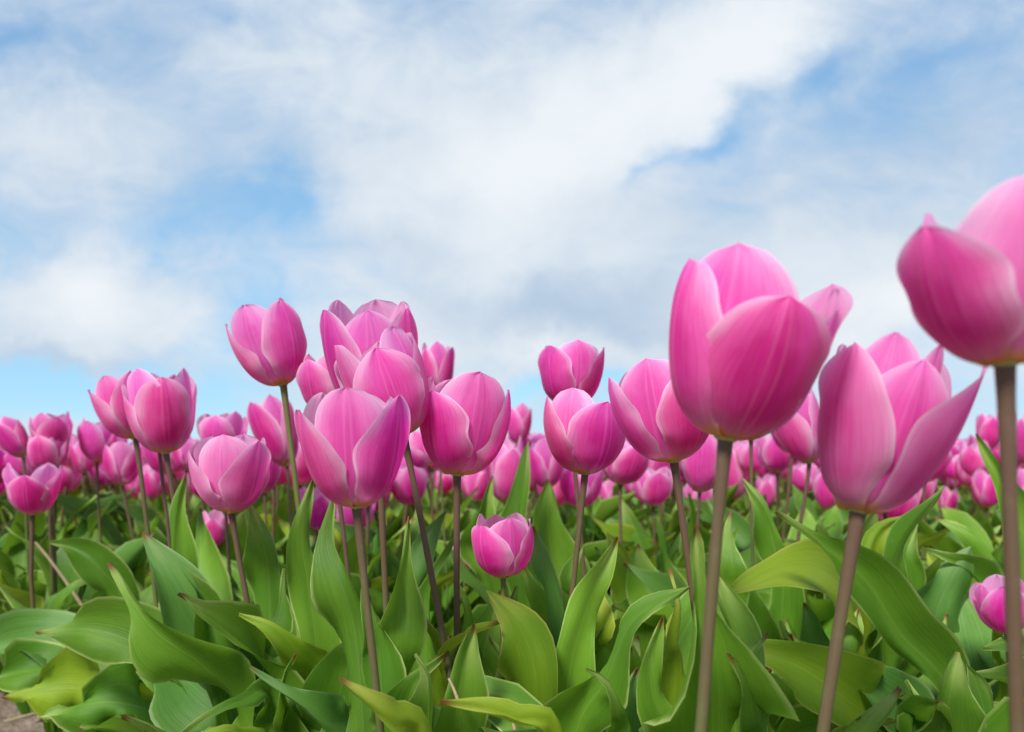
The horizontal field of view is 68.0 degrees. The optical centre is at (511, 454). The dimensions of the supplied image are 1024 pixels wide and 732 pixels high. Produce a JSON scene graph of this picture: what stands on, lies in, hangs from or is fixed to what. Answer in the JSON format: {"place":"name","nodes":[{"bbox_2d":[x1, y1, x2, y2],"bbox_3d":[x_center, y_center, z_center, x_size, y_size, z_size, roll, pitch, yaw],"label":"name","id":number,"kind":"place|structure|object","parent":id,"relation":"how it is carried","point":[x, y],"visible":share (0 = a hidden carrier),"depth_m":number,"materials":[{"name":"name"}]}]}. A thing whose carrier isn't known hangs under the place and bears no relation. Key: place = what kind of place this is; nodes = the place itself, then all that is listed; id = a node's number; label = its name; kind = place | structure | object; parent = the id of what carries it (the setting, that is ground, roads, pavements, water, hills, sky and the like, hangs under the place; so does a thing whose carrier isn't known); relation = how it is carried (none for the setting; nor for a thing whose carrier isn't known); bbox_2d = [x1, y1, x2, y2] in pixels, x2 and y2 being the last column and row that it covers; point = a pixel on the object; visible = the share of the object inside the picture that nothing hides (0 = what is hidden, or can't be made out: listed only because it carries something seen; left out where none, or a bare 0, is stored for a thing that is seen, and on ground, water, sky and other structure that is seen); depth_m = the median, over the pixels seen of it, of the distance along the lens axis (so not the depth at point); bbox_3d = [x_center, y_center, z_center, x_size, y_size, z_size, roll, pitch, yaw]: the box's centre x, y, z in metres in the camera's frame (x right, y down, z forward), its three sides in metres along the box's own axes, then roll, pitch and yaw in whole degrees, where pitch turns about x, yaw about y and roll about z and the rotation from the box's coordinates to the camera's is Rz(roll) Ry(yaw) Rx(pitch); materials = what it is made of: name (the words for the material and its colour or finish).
{"place":"outdoors","nodes":[
{"label":"outdoors","id":0,"kind":"place"},
{"bbox_2d":[0,692,64,731],"bbox_3d":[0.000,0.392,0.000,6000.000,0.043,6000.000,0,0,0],"label":"ground","id":1,"kind":"structure","parent":0,"point":[9,710],"depth_m":1.14,"materials":[{"name":"soil"}]},
{"bbox_2d":[0,416,86,715],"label":"tulip","id":2,"kind":"object","parent":1,"relation":"on","point":[14,437],"visible":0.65,"depth_m":1.09,"materials":[{"name":"pink plant"}]},
{"bbox_2d":[0,449,102,692],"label":"tulip","id":3,"kind":"object","parent":1,"relation":"on","point":[11,540],"visible":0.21,"depth_m":1.18,"materials":[{"name":"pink plant"}]},
{"bbox_2d":[0,453,135,695],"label":"tulip","id":4,"kind":"object","parent":1,"relation":"on","point":[7,563],"visible":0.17,"depth_m":1.17,"materials":[{"name":"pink plant"}]},
{"bbox_2d":[3,465,135,541],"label":"tulip","id":5,"kind":"object","parent":1,"relation":"on","point":[71,478],"visible":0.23,"depth_m":1.41,"materials":[{"name":"pink plant"}]},
{"bbox_2d":[0,435,147,731],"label":"tulip","id":6,"kind":"object","parent":1,"relation":"on","point":[41,450],"visible":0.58,"depth_m":1.02,"materials":[{"name":"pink plant"}]},
{"bbox_2d":[0,608,154,731],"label":"tulip plant","id":7,"kind":"object","parent":1,"relation":"on","point":[48,679],"visible":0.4,"depth_m":0.65,"materials":[{"name":"green plant"}]},
{"bbox_2d":[0,411,154,731],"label":"tulip","id":8,"kind":"object","parent":1,"relation":"on","point":[130,554],"visible":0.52,"depth_m":1.02,"materials":[{"name":"pink plant"}]},
{"bbox_2d":[0,418,159,607],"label":"tulip","id":9,"kind":"object","parent":1,"relation":"on","point":[94,439],"visible":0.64,"depth_m":1.06,"materials":[{"name":"pink plant"}]},
{"bbox_2d":[70,438,94,498],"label":"tulip","id":10,"kind":"object","parent":1,"relation":"on","point":[82,464],"visible":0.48,"depth_m":1.31,"materials":[{"name":"pink plant"}]},
{"bbox_2d":[63,441,142,606],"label":"tulip","id":11,"kind":"object","parent":1,"relation":"on","point":[120,464],"visible":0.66,"depth_m":1.06,"materials":[{"name":"pink plant"}]},
{"bbox_2d":[78,370,158,731],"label":"tulip","id":12,"kind":"object","parent":1,"relation":"on","point":[107,402],"visible":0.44,"depth_m":0.68,"materials":[{"name":"pink plant"}]},
{"bbox_2d":[0,462,254,731],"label":"tulip","id":13,"kind":"object","parent":1,"relation":"on","point":[35,493],"visible":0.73,"depth_m":0.79,"materials":[{"name":"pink plant"}]},
{"bbox_2d":[91,466,163,536],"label":"tulip","id":14,"kind":"object","parent":1,"relation":"on","point":[158,503],"visible":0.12,"depth_m":1.53,"materials":[{"name":"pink plant"}]},
{"bbox_2d":[82,465,187,542],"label":"tulip","id":15,"kind":"object","parent":1,"relation":"on","point":[123,528],"visible":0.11,"depth_m":1.49,"materials":[{"name":"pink plant"}]},
{"bbox_2d":[56,492,213,546],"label":"tulip plant","id":16,"kind":"object","parent":1,"relation":"on","point":[110,532],"visible":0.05,"depth_m":1.29,"materials":[{"name":"green plant"}]},
{"bbox_2d":[103,438,188,548],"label":"tulip","id":17,"kind":"object","parent":1,"relation":"on","point":[151,457],"visible":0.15,"depth_m":1.19,"materials":[{"name":"pink plant"}]},
{"bbox_2d":[102,439,197,587],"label":"tulip","id":18,"kind":"object","parent":1,"relation":"on","point":[180,456],"visible":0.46,"depth_m":1.15,"materials":[{"name":"pink plant"}]},
{"bbox_2d":[143,465,161,505],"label":"tulip","id":19,"kind":"object","parent":1,"relation":"on","point":[152,483],"visible":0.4,"depth_m":1.44,"materials":[{"name":"pink plant"}]},
{"bbox_2d":[35,531,292,731],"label":"tulip plant","id":20,"kind":"object","parent":1,"relation":"on","point":[184,658],"visible":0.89,"depth_m":0.52,"materials":[{"name":"green plant"}]},
{"bbox_2d":[157,374,175,547],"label":"tulip","id":21,"kind":"object","parent":1,"relation":"on","point":[160,458],"visible":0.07,"depth_m":0.74,"materials":[{"name":"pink plant"}]},
{"bbox_2d":[121,368,232,607],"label":"tulip","id":22,"kind":"object","parent":1,"relation":"on","point":[160,413],"visible":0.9,"depth_m":0.66,"materials":[{"name":"pink plant"}]},
{"bbox_2d":[135,509,229,591],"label":"tulip","id":23,"kind":"object","parent":1,"relation":"on","point":[214,521],"visible":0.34,"depth_m":0.94,"materials":[{"name":"pink plant"}]},
{"bbox_2d":[113,440,270,539],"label":"tulip","id":24,"kind":"object","parent":1,"relation":"on","point":[135,512],"visible":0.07,"depth_m":1.26,"materials":[{"name":"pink plant"}]},
{"bbox_2d":[149,512,287,601],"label":"tulip plant","id":25,"kind":"object","parent":1,"relation":"on","point":[241,526],"visible":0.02,"depth_m":0.96,"materials":[{"name":"green plant"}]},
{"bbox_2d":[121,613,349,731],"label":"tulip plant","id":26,"kind":"object","parent":1,"relation":"on","point":[320,699],"visible":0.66,"depth_m":0.50,"materials":[{"name":"green plant"}]},
{"bbox_2d":[188,434,298,637],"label":"tulip","id":27,"kind":"object","parent":1,"relation":"on","point":[229,475],"visible":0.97,"depth_m":0.57,"materials":[{"name":"pink plant"}]},
{"bbox_2d":[196,411,315,593],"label":"tulip","id":28,"kind":"object","parent":1,"relation":"on","point":[233,424],"visible":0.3,"depth_m":0.83,"materials":[{"name":"pink plant"}]},
{"bbox_2d":[263,460,290,603],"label":"tulip","id":29,"kind":"object","parent":1,"relation":"on","point":[274,471],"visible":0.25,"depth_m":1.03,"materials":[{"name":"pink plant"}]},
{"bbox_2d":[270,485,294,562],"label":"tulip","id":30,"kind":"object","parent":1,"relation":"on","point":[282,509],"visible":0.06,"depth_m":1.23,"materials":[{"name":"pink plant"}]},
{"bbox_2d":[279,442,314,537],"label":"tulip","id":31,"kind":"object","parent":1,"relation":"on","point":[304,475],"visible":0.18,"depth_m":1.09,"materials":[{"name":"pink plant"}]},
{"bbox_2d":[232,486,395,632],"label":"tulip","id":32,"kind":"object","parent":1,"relation":"on","point":[321,501],"visible":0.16,"depth_m":0.97,"materials":[{"name":"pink plant"}]},
{"bbox_2d":[177,298,451,688],"bbox_3d":[-0.150,0.128,0.574,0.193,0.503,0.111,0,0,-26],"label":"tulip","id":33,"kind":"object","parent":1,"relation":"on","point":[269,346],"visible":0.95,"depth_m":0.55,"materials":[{"name":"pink plant"}]},
{"bbox_2d":[221,394,414,637],"bbox_3d":[-0.248,0.154,0.923,0.172,0.453,0.201,0,0,-45],"label":"tulip","id":34,"kind":"object","parent":1,"relation":"on","point":[266,419],"visible":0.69,"depth_m":0.91,"materials":[{"name":"pink plant"}]},
{"bbox_2d":[296,354,350,579],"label":"tulip","id":35,"kind":"object","parent":1,"relation":"on","point":[312,377],"visible":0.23,"depth_m":0.56,"materials":[{"name":"pink plant"}]},
{"bbox_2d":[312,522,399,576],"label":"tulip","id":36,"kind":"object","parent":1,"relation":"on","point":[393,560],"visible":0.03,"depth_m":0.96,"materials":[{"name":"plant"}]},
{"bbox_2d":[320,299,417,613],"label":"tulip","id":37,"kind":"object","parent":1,"relation":"on","point":[359,331],"visible":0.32,"depth_m":0.48,"materials":[{"name":"pink plant"}]},
{"bbox_2d":[277,502,463,572],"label":"tulip","id":38,"kind":"object","parent":1,"relation":"on","point":[347,513],"visible":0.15,"depth_m":1.00,"materials":[{"name":"pink plant"}]},
{"bbox_2d":[278,503,466,596],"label":"tulip","id":39,"kind":"object","parent":1,"relation":"on","point":[447,578],"visible":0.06,"depth_m":0.95,"materials":[{"name":"plant"}]},
{"bbox_2d":[294,387,453,731],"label":"tulip","id":40,"kind":"object","parent":1,"relation":"on","point":[353,443],"visible":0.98,"depth_m":0.38,"materials":[{"name":"pink plant"}]},
{"bbox_2d":[201,580,561,731],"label":"tulip plant","id":41,"kind":"object","parent":1,"relation":"on","point":[425,687],"visible":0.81,"depth_m":0.41,"materials":[{"name":"green plant"}]},
{"bbox_2d":[334,325,451,682],"bbox_3d":[-0.053,0.153,0.445,0.103,0.455,0.052,0,0,0],"label":"tulip","id":42,"kind":"object","parent":1,"relation":"on","point":[388,365],"visible":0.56,"depth_m":0.43,"materials":[{"name":"pink plant"}]},
{"bbox_2d":[370,435,435,553],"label":"tulip","id":43,"kind":"object","parent":1,"relation":"on","point":[395,506],"visible":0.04,"depth_m":1.40,"materials":[{"name":"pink plant"}]},
{"bbox_2d":[334,431,480,629],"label":"tulip","id":44,"kind":"object","parent":1,"relation":"on","point":[420,457],"visible":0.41,"depth_m":1.02,"materials":[{"name":"pink plant"}]},
{"bbox_2d":[350,573,479,654],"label":"tulip plant","id":45,"kind":"object","parent":1,"relation":"on","point":[376,596],"visible":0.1,"depth_m":0.95,"materials":[{"name":"green plant"}]},
{"bbox_2d":[391,466,463,613],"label":"tulip","id":46,"kind":"object","parent":1,"relation":"on","point":[401,490],"visible":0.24,"depth_m":1.11,"materials":[{"name":"pink plant"}]},
{"bbox_2d":[385,457,477,562],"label":"tulip","id":47,"kind":"object","parent":1,"relation":"on","point":[389,515],"visible":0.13,"depth_m":1.23,"materials":[{"name":"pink plant"}]},
{"bbox_2d":[421,341,487,632],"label":"tulip","id":48,"kind":"object","parent":1,"relation":"on","point":[438,358],"visible":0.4,"depth_m":0.94,"materials":[{"name":"pink plant"}]},
{"bbox_2d":[409,371,510,677],"bbox_3d":[-0.042,0.165,0.520,0.069,0.430,0.160,0,0,-20],"label":"tulip","id":49,"kind":"object","parent":1,"relation":"on","point":[464,427],"visible":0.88,"depth_m":0.46,"materials":[{"name":"pink plant"}]},
{"bbox_2d":[414,403,531,586],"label":"tulip","id":50,"kind":"object","parent":1,"relation":"on","point":[520,420],"visible":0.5,"depth_m":1.31,"materials":[{"name":"pink plant"}]},
{"bbox_2d":[444,470,533,526],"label":"tulip","id":51,"kind":"object","parent":1,"relation":"on","point":[471,483],"visible":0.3,"depth_m":1.37,"materials":[{"name":"pink plant"}]},
{"bbox_2d":[0,434,1023,556],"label":"tulip rows","id":52,"kind":"object","parent":1,"relation":"on","point":[943,479],"visible":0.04,"depth_m":2.06,"materials":[{"name":"pink plant"}]},
{"bbox_2d":[471,513,557,730],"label":"tulip","id":53,"kind":"object","parent":1,"relation":"on","point":[525,652],"visible":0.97,"depth_m":0.45,"materials":[{"name":"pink plant"}]},
{"bbox_2d":[460,441,590,608],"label":"tulip plant","id":54,"kind":"object","parent":1,"relation":"on","point":[556,538],"visible":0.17,"depth_m":0.80,"materials":[{"name":"green plant"}]},
{"bbox_2d":[436,435,634,603],"bbox_3d":[0.013,0.175,1.009,0.223,0.410,0.241,0,0,-34],"label":"tulip","id":55,"kind":"object","parent":1,"relation":"on","point":[501,467],"visible":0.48,"depth_m":1.03,"materials":[{"name":"pink plant"}]},
{"bbox_2d":[445,339,692,728],"bbox_3d":[0.075,0.142,0.611,0.277,0.476,0.214,0,0,0],"label":"tulip","id":56,"kind":"object","parent":1,"relation":"on","point":[578,364],"visible":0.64,"depth_m":0.62,"materials":[{"name":"pink plant"}]},
{"bbox_2d":[505,438,659,597],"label":"tulip","id":57,"kind":"object","parent":1,"relation":"on","point":[545,465],"visible":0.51,"depth_m":1.03,"materials":[{"name":"pink plant"}]},
{"bbox_2d":[543,388,625,597],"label":"tulip","id":58,"kind":"object","parent":1,"relation":"on","point":[585,436],"visible":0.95,"depth_m":0.50,"materials":[{"name":"pink plant"}]},
{"bbox_2d":[559,468,610,596],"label":"tulip","id":59,"kind":"object","parent":1,"relation":"on","point":[594,484],"visible":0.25,"depth_m":1.07,"materials":[{"name":"pink plant"}]},
{"bbox_2d":[530,472,657,561],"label":"tulip","id":60,"kind":"object","parent":1,"relation":"on","point":[606,509],"visible":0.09,"depth_m":1.23,"materials":[{"name":"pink plant"}]},
{"bbox_2d":[432,568,838,731],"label":"tulip plant","id":61,"kind":"object","parent":1,"relation":"on","point":[610,695],"visible":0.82,"depth_m":0.41,"materials":[{"name":"green plant"}]},
{"bbox_2d":[606,516,687,659],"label":"tulip plant","id":62,"kind":"object","parent":1,"relation":"on","point":[627,583],"visible":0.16,"depth_m":0.79,"materials":[{"name":"green plant"}]},
{"bbox_2d":[523,526,771,731],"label":"tulip plant","id":63,"kind":"object","parent":1,"relation":"on","point":[588,615],"visible":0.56,"depth_m":0.48,"materials":[{"name":"green plant"}]},
{"bbox_2d":[588,493,710,566],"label":"tulip plant","id":64,"kind":"object","parent":1,"relation":"on","point":[628,531],"visible":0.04,"depth_m":1.08,"materials":[{"name":"green plant"}]},
{"bbox_2d":[633,466,685,568],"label":"tulip","id":65,"kind":"object","parent":1,"relation":"on","point":[652,488],"visible":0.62,"depth_m":1.09,"materials":[{"name":"pink plant"}]},
{"bbox_2d":[560,439,770,618],"bbox_3d":[0.166,0.178,0.881,0.270,0.404,0.179,0,0,-9],"label":"tulip","id":66,"kind":"object","parent":1,"relation":"on","point":[629,464],"visible":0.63,"depth_m":0.85,"materials":[{"name":"pink plant"}]},
{"bbox_2d":[646,460,689,566],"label":"tulip","id":67,"kind":"object","parent":1,"relation":"on","point":[655,465],"visible":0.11,"depth_m":1.21,"materials":[{"name":"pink plant"}]},
{"bbox_2d":[591,500,749,593],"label":"tulip plant","id":68,"kind":"object","parent":1,"relation":"on","point":[640,536],"visible":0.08,"depth_m":1.13,"materials":[{"name":"green plant"}]},
{"bbox_2d":[608,358,749,623],"bbox_3d":[0.139,0.163,0.510,0.080,0.434,0.276,0,0,25],"label":"tulip","id":69,"kind":"object","parent":1,"relation":"on","point":[654,423],"visible":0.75,"depth_m":0.40,"materials":[{"name":"pink plant"}]},
{"bbox_2d":[589,541,771,619],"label":"tulip plant","id":70,"kind":"object","parent":1,"relation":"on","point":[610,600],"visible":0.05,"depth_m":0.98,"materials":[{"name":"green plant"}]},
{"bbox_2d":[611,434,761,629],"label":"tulip","id":71,"kind":"object","parent":1,"relation":"on","point":[699,468],"visible":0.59,"depth_m":0.84,"materials":[{"name":"pink plant"}]},
{"bbox_2d":[485,525,901,731],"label":"tulip plant","id":72,"kind":"object","parent":1,"relation":"on","point":[747,694],"visible":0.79,"depth_m":0.37,"materials":[{"name":"green plant"}]},
{"bbox_2d":[623,440,805,731],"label":"tulip","id":73,"kind":"object","parent":1,"relation":"on","point":[787,602],"visible":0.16,"depth_m":0.72,"materials":[{"name":"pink plant"}]},
{"bbox_2d":[728,441,749,509],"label":"tulip","id":74,"kind":"object","parent":1,"relation":"on","point":[737,474],"visible":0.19,"depth_m":1.58,"materials":[{"name":"pink plant"}]},
{"bbox_2d":[702,435,789,533],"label":"tulip","id":75,"kind":"object","parent":1,"relation":"on","point":[773,457],"visible":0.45,"depth_m":1.12,"materials":[{"name":"pink plant"}]},
{"bbox_2d":[735,441,762,487],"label":"tulip","id":76,"kind":"object","parent":1,"relation":"on","point":[742,451],"visible":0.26,"depth_m":1.55,"materials":[{"name":"pink plant"}]},
{"bbox_2d":[668,242,852,731],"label":"tulip","id":77,"kind":"object","parent":1,"relation":"on","point":[751,337],"visible":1,"depth_m":0.26,"materials":[{"name":"pink plant"}]},
{"bbox_2d":[756,474,775,506],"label":"tulip","id":78,"kind":"object","parent":1,"relation":"on","point":[766,485],"visible":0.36,"depth_m":1.50,"materials":[{"name":"pink plant"}]},
{"bbox_2d":[748,388,833,672],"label":"tulip","id":79,"kind":"object","parent":1,"relation":"on","point":[796,434],"visible":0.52,"depth_m":0.82,"materials":[{"name":"pink plant"}]},
{"bbox_2d":[705,507,878,621],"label":"tulip plant","id":80,"kind":"object","parent":1,"relation":"on","point":[823,609],"visible":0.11,"depth_m":0.87,"materials":[{"name":"green plant"}]},
{"bbox_2d":[769,463,820,516],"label":"tulip","id":81,"kind":"object","parent":1,"relation":"on","point":[798,475],"visible":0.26,"depth_m":1.44,"materials":[{"name":"pink plant"}]},
{"bbox_2d":[771,431,824,596],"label":"tulip","id":82,"kind":"object","parent":1,"relation":"on","point":[782,448],"visible":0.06,"depth_m":1.01,"materials":[{"name":"pink plant"}]},
{"bbox_2d":[813,469,834,509],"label":"tulip","id":83,"kind":"object","parent":1,"relation":"on","point":[824,497],"visible":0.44,"depth_m":1.38,"materials":[{"name":"pink plant"}]},
{"bbox_2d":[819,504,842,538],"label":"tulip plant","id":84,"kind":"object","parent":1,"relation":"on","point":[831,515],"visible":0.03,"depth_m":1.36,"materials":[{"name":"green plant"}]},
{"bbox_2d":[706,498,959,598],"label":"tulip plant","id":85,"kind":"object","parent":1,"relation":"on","point":[742,542],"visible":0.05,"depth_m":1.11,"materials":[{"name":"green plant"}]},
{"bbox_2d":[730,538,999,731],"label":"tulip plant","id":86,"kind":"object","parent":1,"relation":"on","point":[797,674],"visible":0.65,"depth_m":0.53,"materials":[{"name":"green plant"}]},
{"bbox_2d":[774,486,969,731],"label":"tulip plant","id":87,"kind":"object","parent":1,"relation":"on","point":[908,625],"visible":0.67,"depth_m":0.52,"materials":[{"name":"green plant"}]},
{"bbox_2d":[791,484,962,546],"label":"tulip","id":88,"kind":"object","parent":1,"relation":"on","point":[798,494],"visible":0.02,"depth_m":1.29,"materials":[{"name":"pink plant"}]},
{"bbox_2d":[780,512,976,591],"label":"tulip","id":89,"kind":"object","parent":1,"relation":"on","point":[932,569],"visible":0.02,"depth_m":0.87,"materials":[{"name":"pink plant"}]},
{"bbox_2d":[785,613,1008,731],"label":"tulip plant","id":90,"kind":"object","parent":1,"relation":"on","point":[973,706],"visible":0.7,"depth_m":0.45,"materials":[{"name":"green plant"}]},
{"bbox_2d":[877,489,921,519],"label":"tulip","id":91,"kind":"object","parent":1,"relation":"on","point":[910,504],"visible":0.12,"depth_m":1.01,"materials":[{"name":"pink plant"}]},
{"bbox_2d":[816,332,987,731],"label":"tulip","id":92,"kind":"object","parent":1,"relation":"on","point":[893,414],"visible":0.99,"depth_m":0.28,"materials":[{"name":"pink plant"}]},
{"bbox_2d":[937,486,958,514],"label":"tulip","id":93,"kind":"object","parent":1,"relation":"on","point":[948,499],"visible":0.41,"depth_m":1.73,"materials":[{"name":"pink plant"}]},
{"bbox_2d":[918,505,993,552],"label":"tulip plant","id":94,"kind":"object","parent":1,"relation":"on","point":[950,544],"visible":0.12,"depth_m":1.16,"materials":[{"name":"green plant"}]},
{"bbox_2d":[918,439,994,549],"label":"tulip","id":95,"kind":"object","parent":1,"relation":"on","point":[971,461],"visible":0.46,"depth_m":1.35,"materials":[{"name":"pink plant"}]},
{"bbox_2d":[896,176,1023,731],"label":"tulip","id":96,"kind":"object","parent":1,"relation":"on","point":[962,284],"visible":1,"depth_m":0.20,"materials":[{"name":"pink plant"}]},
{"bbox_2d":[928,413,998,521],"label":"tulip","id":97,"kind":"object","parent":1,"relation":"on","point":[987,428],"visible":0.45,"depth_m":1.41,"materials":[{"name":"pink plant"}]},
{"bbox_2d":[917,434,1023,701],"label":"tulip plant","id":98,"kind":"object","parent":1,"relation":"on","point":[944,590],"visible":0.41,"depth_m":0.66,"materials":[{"name":"green plant"}]},
{"bbox_2d":[971,468,997,517],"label":"tulip","id":99,"kind":"object","parent":1,"relation":"on","point":[983,491],"visible":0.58,"depth_m":1.28,"materials":[{"name":"pink plant"}]},
{"bbox_2d":[969,574,1023,658],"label":"tulip","id":100,"kind":"object","parent":1,"relation":"on","point":[986,597],"visible":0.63,"depth_m":0.57,"materials":[{"name":"pink plant"}]},
{"bbox_2d":[0,0,1023,443],"label":"sky","id":101,"kind":"structure","parent":0,"point":[523,176],"materials":[{"name":"blue"}]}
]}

